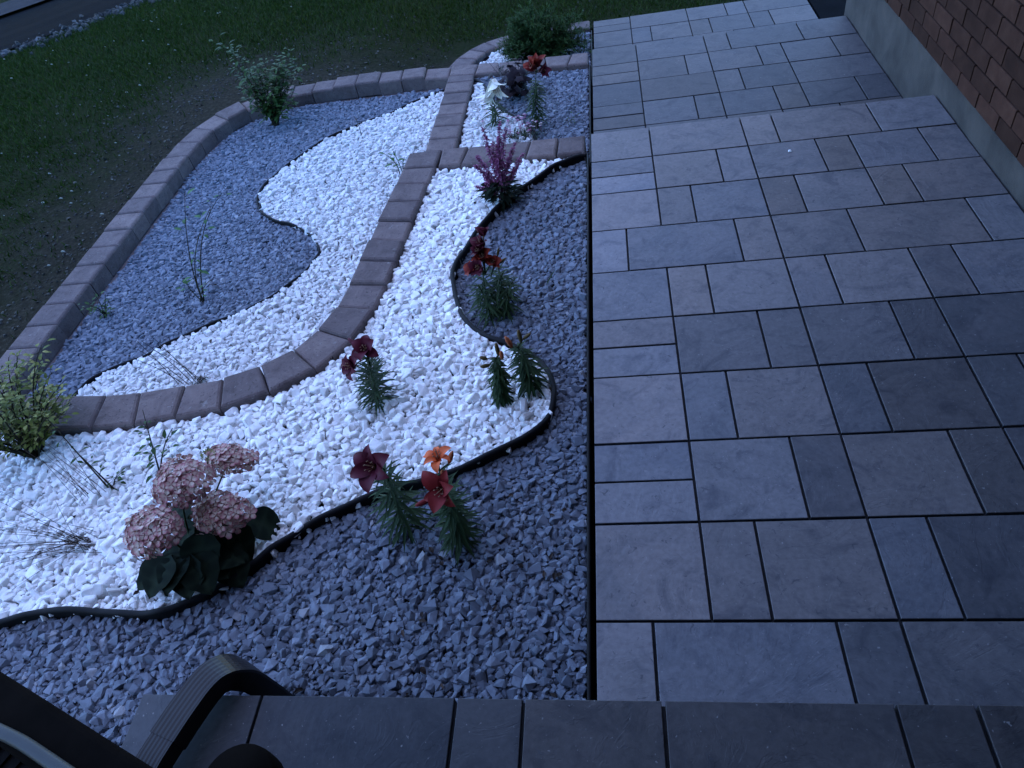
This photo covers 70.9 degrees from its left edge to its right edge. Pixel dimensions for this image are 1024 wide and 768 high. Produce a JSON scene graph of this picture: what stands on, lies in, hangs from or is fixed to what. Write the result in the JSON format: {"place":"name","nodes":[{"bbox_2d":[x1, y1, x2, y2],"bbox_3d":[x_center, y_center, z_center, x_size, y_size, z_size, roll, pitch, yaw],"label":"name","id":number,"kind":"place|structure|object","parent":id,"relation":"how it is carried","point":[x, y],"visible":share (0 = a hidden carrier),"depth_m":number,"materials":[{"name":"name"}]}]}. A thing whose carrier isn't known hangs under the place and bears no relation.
{"place":"outdoors","nodes":[
{"label":"outdoors","id":0,"kind":"place"},
{"bbox_2d":[0,0,43,15],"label":"path","id":1,"kind":"structure","parent":0,"point":[9,6],"depth_m":11.97,"materials":[{"name":"concrete"}]},
{"bbox_2d":[0,0,130,49],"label":"road","id":2,"kind":"structure","parent":0,"point":[21,27],"depth_m":10.59,"materials":[{"name":"grey asphalt"}]},
{"bbox_2d":[0,38,596,746],"bbox_3d":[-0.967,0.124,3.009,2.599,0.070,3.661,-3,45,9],"label":"grey gravel","id":3,"kind":"structure","parent":0,"point":[74,667],"depth_m":2.34,"materials":[{"name":"grey gravel"}]},
{"bbox_2d":[1,88,442,433],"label":"grey gravel","id":4,"kind":"structure","parent":3,"relation":"on","point":[237,265],"depth_m":4.44,"materials":[{"name":"grey gravel"}]},
{"bbox_2d":[77,291,115,318],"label":"weed","id":5,"kind":"object","parent":4,"relation":"on","point":[104,312],"visible":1,"depth_m":4.10,"materials":[{"name":"green plant"}]},
{"bbox_2d":[174,188,231,302],"bbox_3d":[-1.689,-0.757,3.945,0.498,0.632,0.172,-32,48,-18],"label":"rose sapling","id":6,"kind":"object","parent":4,"relation":"on","point":[201,293],"visible":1,"depth_m":3.94,"materials":[{"name":"green plant"}]},
{"bbox_2d":[209,32,305,125],"bbox_3d":[-1.839,-2.333,5.448,0.573,0.745,0.385,-3,45,9],"label":"green shrub","id":7,"kind":"object","parent":4,"relation":"on","point":[274,102],"visible":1,"depth_m":5.48,"materials":[{"name":"green plant"}]},
{"bbox_2d":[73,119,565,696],"bbox_3d":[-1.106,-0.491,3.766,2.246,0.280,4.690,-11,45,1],"label":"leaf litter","id":8,"kind":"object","parent":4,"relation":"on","point":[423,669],"visible":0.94,"depth_m":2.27,"materials":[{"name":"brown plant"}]},
{"bbox_2d":[7,150,441,447],"bbox_3d":[-0.985,-0.250,3.711,1.070,0.606,2.702,28,57,33],"label":"stone border","id":9,"kind":"object","parent":3,"relation":"on","point":[351,315],"visible":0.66,"depth_m":3.15,"materials":[{"name":"stone"}]},
{"bbox_2d":[0,67,451,432],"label":"stone border","id":10,"kind":"object","parent":3,"relation":"on","point":[59,316],"visible":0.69,"depth_m":4.88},
{"bbox_2d":[72,89,444,395],"bbox_3d":[-1.395,-1.099,4.664,0.847,0.091,3.455,7,48,19],"label":"plastic edging","id":11,"kind":"object","parent":3,"relation":"on","point":[90,380],"visible":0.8,"depth_m":4.15,"materials":[{"name":"black plastic"}]},
{"bbox_2d":[76,92,443,396],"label":"white gravel","id":12,"kind":"structure","parent":3,"relation":"on","point":[332,198],"depth_m":4.28,"materials":[{"name":"white gravel"}]},
{"bbox_2d":[135,337,200,384],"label":"dry stalks","id":13,"kind":"object","parent":12,"relation":"on","point":[176,361],"visible":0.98,"depth_m":3.48,"materials":[{"name":"brown plant"}]},
{"bbox_2d":[188,373,209,384],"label":"withered clump","id":14,"kind":"object","parent":12,"relation":"on","point":[201,377],"visible":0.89,"depth_m":3.55,"materials":[{"name":"plant"}]},
{"bbox_2d":[379,147,407,174],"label":"rose shoot","id":15,"kind":"object","parent":12,"relation":"on","point":[393,159],"visible":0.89,"depth_m":4.68,"materials":[{"name":"green plant"}]},
{"bbox_2d":[0,157,567,622],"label":"white gravel","id":16,"kind":"structure","parent":3,"relation":"on","point":[410,427],"depth_m":2.85,"materials":[{"name":"white gravel"}]},
{"bbox_2d":[0,338,78,459],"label":"variegated shrub","id":17,"kind":"object","parent":16,"relation":"on","point":[33,426],"visible":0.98,"depth_m":2.91,"materials":[{"name":"green plant"}]},
{"bbox_2d":[0,492,101,589],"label":"dry stalks","id":18,"kind":"object","parent":16,"relation":"on","point":[74,542],"visible":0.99,"depth_m":2.60,"materials":[{"name":"brown plant"}]},
{"bbox_2d":[24,431,105,503],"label":"dry stalks","id":19,"kind":"object","parent":16,"relation":"on","point":[66,472],"visible":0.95,"depth_m":2.77,"materials":[{"name":"brown plant"}]},
{"bbox_2d":[46,417,125,491],"bbox_3d":[-1.598,0.280,2.714,0.168,0.372,0.099,-3,45,9],"label":"weed","id":20,"kind":"object","parent":16,"relation":"on","point":[99,475],"visible":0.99,"depth_m":2.77,"materials":[{"name":"green plant"}]},
{"bbox_2d":[133,410,196,482],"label":"weed","id":21,"kind":"object","parent":16,"relation":"on","point":[153,449],"visible":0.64,"depth_m":2.79,"materials":[{"name":"green plant"}]},
{"bbox_2d":[123,443,279,599],"bbox_3d":[-1.049,0.439,2.436,0.426,0.390,0.534,-3,45,9],"label":"hydrangea","id":22,"kind":"object","parent":16,"relation":"on","point":[209,546],"visible":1,"depth_m":2.37,"materials":[{"name":"pink plant"}]},
{"bbox_2d":[341,335,402,418],"bbox_3d":[-0.552,-0.032,2.808,0.212,0.374,0.208,-3,45,9],"label":"lily","id":23,"kind":"object","parent":16,"relation":"on","point":[363,349],"visible":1,"depth_m":2.77,"materials":[{"name":"green plant"}]},
{"bbox_2d":[480,343,516,408],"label":"lily","id":24,"kind":"object","parent":16,"relation":"on","point":[500,389],"visible":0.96,"depth_m":2.71,"materials":[{"name":"green plant"}]},
{"bbox_2d":[474,121,525,211],"bbox_3d":[-0.079,-1.125,3.706,0.283,0.455,0.228,-32,48,-18],"label":"salvia","id":25,"kind":"object","parent":16,"relation":"on","point":[491,187],"visible":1,"depth_m":3.72,"materials":[{"name":"purple plant"}]},
{"bbox_2d":[504,330,550,400],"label":"lily","id":26,"kind":"object","parent":16,"relation":"on","point":[527,371],"visible":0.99,"depth_m":2.72,"materials":[{"name":"green plant"}]},
{"bbox_2d":[0,153,586,629],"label":"plastic edging","id":27,"kind":"object","parent":3,"relation":"on","point":[264,557],"visible":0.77,"depth_m":2.56,"materials":[{"name":"black plastic"}]},
{"bbox_2d":[350,444,435,553],"bbox_3d":[-0.385,0.363,2.347,0.222,0.470,0.215,-3,45,9],"label":"lily","id":28,"kind":"object","parent":3,"relation":"on","point":[368,468],"visible":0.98,"depth_m":2.31,"materials":[{"name":"green plant"}]},
{"bbox_2d":[415,470,484,567],"bbox_3d":[-0.192,0.424,2.278,0.174,0.431,0.181,-3,45,9],"label":"lily","id":29,"kind":"object","parent":3,"relation":"on","point":[440,499],"visible":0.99,"depth_m":2.24,"materials":[{"name":"green plant"}]},
{"bbox_2d":[422,446,478,532],"bbox_3d":[-0.212,0.355,2.349,0.157,0.414,0.168,-18,45,-6],"label":"lily","id":30,"kind":"object","parent":3,"relation":"on","point":[436,455],"visible":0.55,"depth_m":2.24,"materials":[{"name":"orange plant"}]},
{"bbox_2d":[426,75,474,151],"bbox_3d":[-0.397,-1.631,5.232,0.224,0.603,1.581,-3,45,9],"label":"stone border","id":31,"kind":"object","parent":3,"relation":"on","point":[447,128],"visible":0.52,"depth_m":5.11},
{"bbox_2d":[463,227,524,330],"bbox_3d":[-0.089,-0.460,3.095,0.274,0.497,0.262,-3,45,9],"label":"lily","id":32,"kind":"object","parent":3,"relation":"on","point":[489,295],"visible":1,"depth_m":3.10,"materials":[{"name":"green plant"}]},
{"bbox_2d":[474,78,536,139],"bbox_3d":[-0.004,-1.827,4.989,0.156,0.091,1.553,-18,45,-5],"label":"plastic edging","id":33,"kind":"object","parent":3,"relation":"on","point":[512,115],"visible":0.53,"depth_m":4.97,"materials":[{"name":"black plastic"}]},
{"bbox_2d":[438,136,586,172],"bbox_3d":[0.042,-1.145,4.375,0.859,0.600,0.239,-3,45,9],"label":"stone border","id":34,"kind":"object","parent":3,"relation":"on","point":[553,149],"visible":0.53,"depth_m":4.15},
{"bbox_2d":[450,53,588,78],"bbox_3d":[0.088,-2.251,5.740,1.110,0.604,0.219,1,46,13],"label":"stone border","id":35,"kind":"object","parent":3,"relation":"on","point":[579,61],"visible":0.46,"depth_m":5.51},
{"bbox_2d":[449,21,589,67],"bbox_3d":[0.009,-2.816,6.669,1.638,0.604,0.635,-32,48,-18],"label":"stone border","id":36,"kind":"object","parent":3,"relation":"on","point":[477,54],"visible":0.2,"depth_m":6.51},
{"bbox_2d":[587,153,593,699],"bbox_3d":[0.322,-0.152,2.999,0.013,0.129,3.055,-3,45,9],"label":"plastic edging","id":37,"kind":"object","parent":3,"relation":"on","point":[590,676],"visible":0.94,"depth_m":2.48,"materials":[{"name":"black plastic"}]},
{"bbox_2d":[589,65,591,166],"bbox_3d":[0.531,-1.822,4.861,0.012,0.096,1.450,-3,45,9],"label":"plastic edging","id":38,"kind":"object","parent":3,"relation":"on","point":[590,124],"visible":0.9,"depth_m":4.78,"materials":[{"name":"black plastic"}]},
{"bbox_2d":[591,30,592,83],"bbox_3d":[0.680,-2.748,6.101,0.012,0.094,1.160,-3,45,9],"label":"plastic edging","id":39,"kind":"object","parent":3,"relation":"on","point":[591,57],"visible":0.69,"depth_m":6.01,"materials":[{"name":"black plastic"}]},
{"bbox_2d":[0,0,745,357],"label":"ground","id":40,"kind":"structure","parent":0,"point":[98,176],"depth_m":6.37,"materials":[{"name":"green plant"}]},
{"bbox_2d":[0,0,168,58],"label":"shoulder gravel","id":41,"kind":"structure","parent":40,"relation":"on","point":[6,51],"depth_m":9.74,"materials":[{"name":"grey gravel"}]},
{"bbox_2d":[1,1,291,265],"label":"clover flowers","id":42,"kind":"object","parent":40,"relation":"on","point":[107,115],"visible":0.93,"depth_m":6.74,"materials":[{"name":"white plant"}]},
{"bbox_2d":[0,2,611,350],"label":"soil crumbs","id":43,"kind":"object","parent":40,"relation":"on","point":[96,236],"visible":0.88,"depth_m":5.93,"materials":[{"name":"brown soil"}]},
{"bbox_2d":[121,694,1023,767],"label":"landing","id":44,"kind":"object","parent":40,"relation":"on","point":[336,732],"visible":0.85,"depth_m":1.69,"materials":[{"name":"concrete"}]},
{"bbox_2d":[0,671,283,767],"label":"patio chair","id":45,"kind":"object","parent":44,"relation":"on","point":[37,731],"visible":1,"depth_m":1.14,"materials":[{"name":"black plastic"}]},
{"bbox_2d":[136,653,293,767],"bbox_3d":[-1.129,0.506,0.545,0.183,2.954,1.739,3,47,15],"label":"chair armrest","id":46,"kind":"object","parent":45,"relation":"attached to","point":[207,685],"visible":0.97,"depth_m":1.82,"materials":[{"name":"brown paint"}]},
{"bbox_2d":[844,0,1023,212],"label":"brick house","id":47,"kind":"structure","parent":40,"relation":"on","point":[962,61],"depth_m":3.45,"materials":[{"name":"brick"}]},
{"bbox_2d":[459,83,533,147],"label":"white gravel","id":48,"kind":"structure","parent":0,"point":[473,132],"depth_m":4.92,"materials":[{"name":"white gravel"}]},
{"bbox_2d":[473,77,510,129],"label":"lily","id":49,"kind":"object","parent":48,"relation":"on","point":[493,88],"visible":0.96,"depth_m":4.77,"materials":[{"name":"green plant"}]},
{"bbox_2d":[482,113,546,142],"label":"pinks","id":50,"kind":"object","parent":48,"relation":"on","point":[520,131],"visible":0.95,"depth_m":4.71,"materials":[{"name":"pink plant"}]},
{"bbox_2d":[480,49,522,73],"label":"white gravel","id":51,"kind":"structure","parent":0,"point":[495,57],"depth_m":6.37,"materials":[{"name":"white gravel"}]},
{"bbox_2d":[474,69,589,156],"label":"grey gravel","id":52,"kind":"structure","parent":0,"point":[566,91],"depth_m":5.04,"materials":[{"name":"grey gravel"}]},
{"bbox_2d":[482,55,544,102],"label":"coral bells","id":53,"kind":"object","parent":52,"relation":"on","point":[515,82],"visible":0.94,"depth_m":5.05,"materials":[{"name":"purple plant"}]},
{"bbox_2d":[522,53,551,128],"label":"lily","id":54,"kind":"object","parent":52,"relation":"on","point":[533,63],"visible":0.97,"depth_m":4.66,"materials":[{"name":"green plant"}]},
{"bbox_2d":[561,32,590,64],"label":"grey gravel","id":55,"kind":"structure","parent":0,"point":[588,34],"depth_m":6.25,"materials":[{"name":"grey gravel"}]},
{"bbox_2d":[495,0,592,61],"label":"evergreen bush","id":56,"kind":"object","parent":55,"relation":"on","point":[531,36],"visible":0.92,"depth_m":5.98,"materials":[{"name":"green plant"}]},
{"bbox_2d":[594,0,817,48],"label":"pavement","id":57,"kind":"structure","parent":0,"point":[695,21],"depth_m":6.19,"materials":[{"name":"grey stone"}]},
{"bbox_2d":[592,16,901,133],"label":"pavement","id":58,"kind":"structure","parent":0,"point":[812,64],"depth_m":4.81,"materials":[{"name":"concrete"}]},
{"bbox_2d":[591,95,1023,708],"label":"pavement","id":59,"kind":"structure","parent":0,"point":[809,417],"depth_m":2.50,"materials":[{"name":"grey stone"}]},
{"bbox_2d":[807,0,845,18],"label":"driveway","id":60,"kind":"structure","parent":0,"point":[822,9],"depth_m":5.96,"materials":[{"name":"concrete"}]}
]}

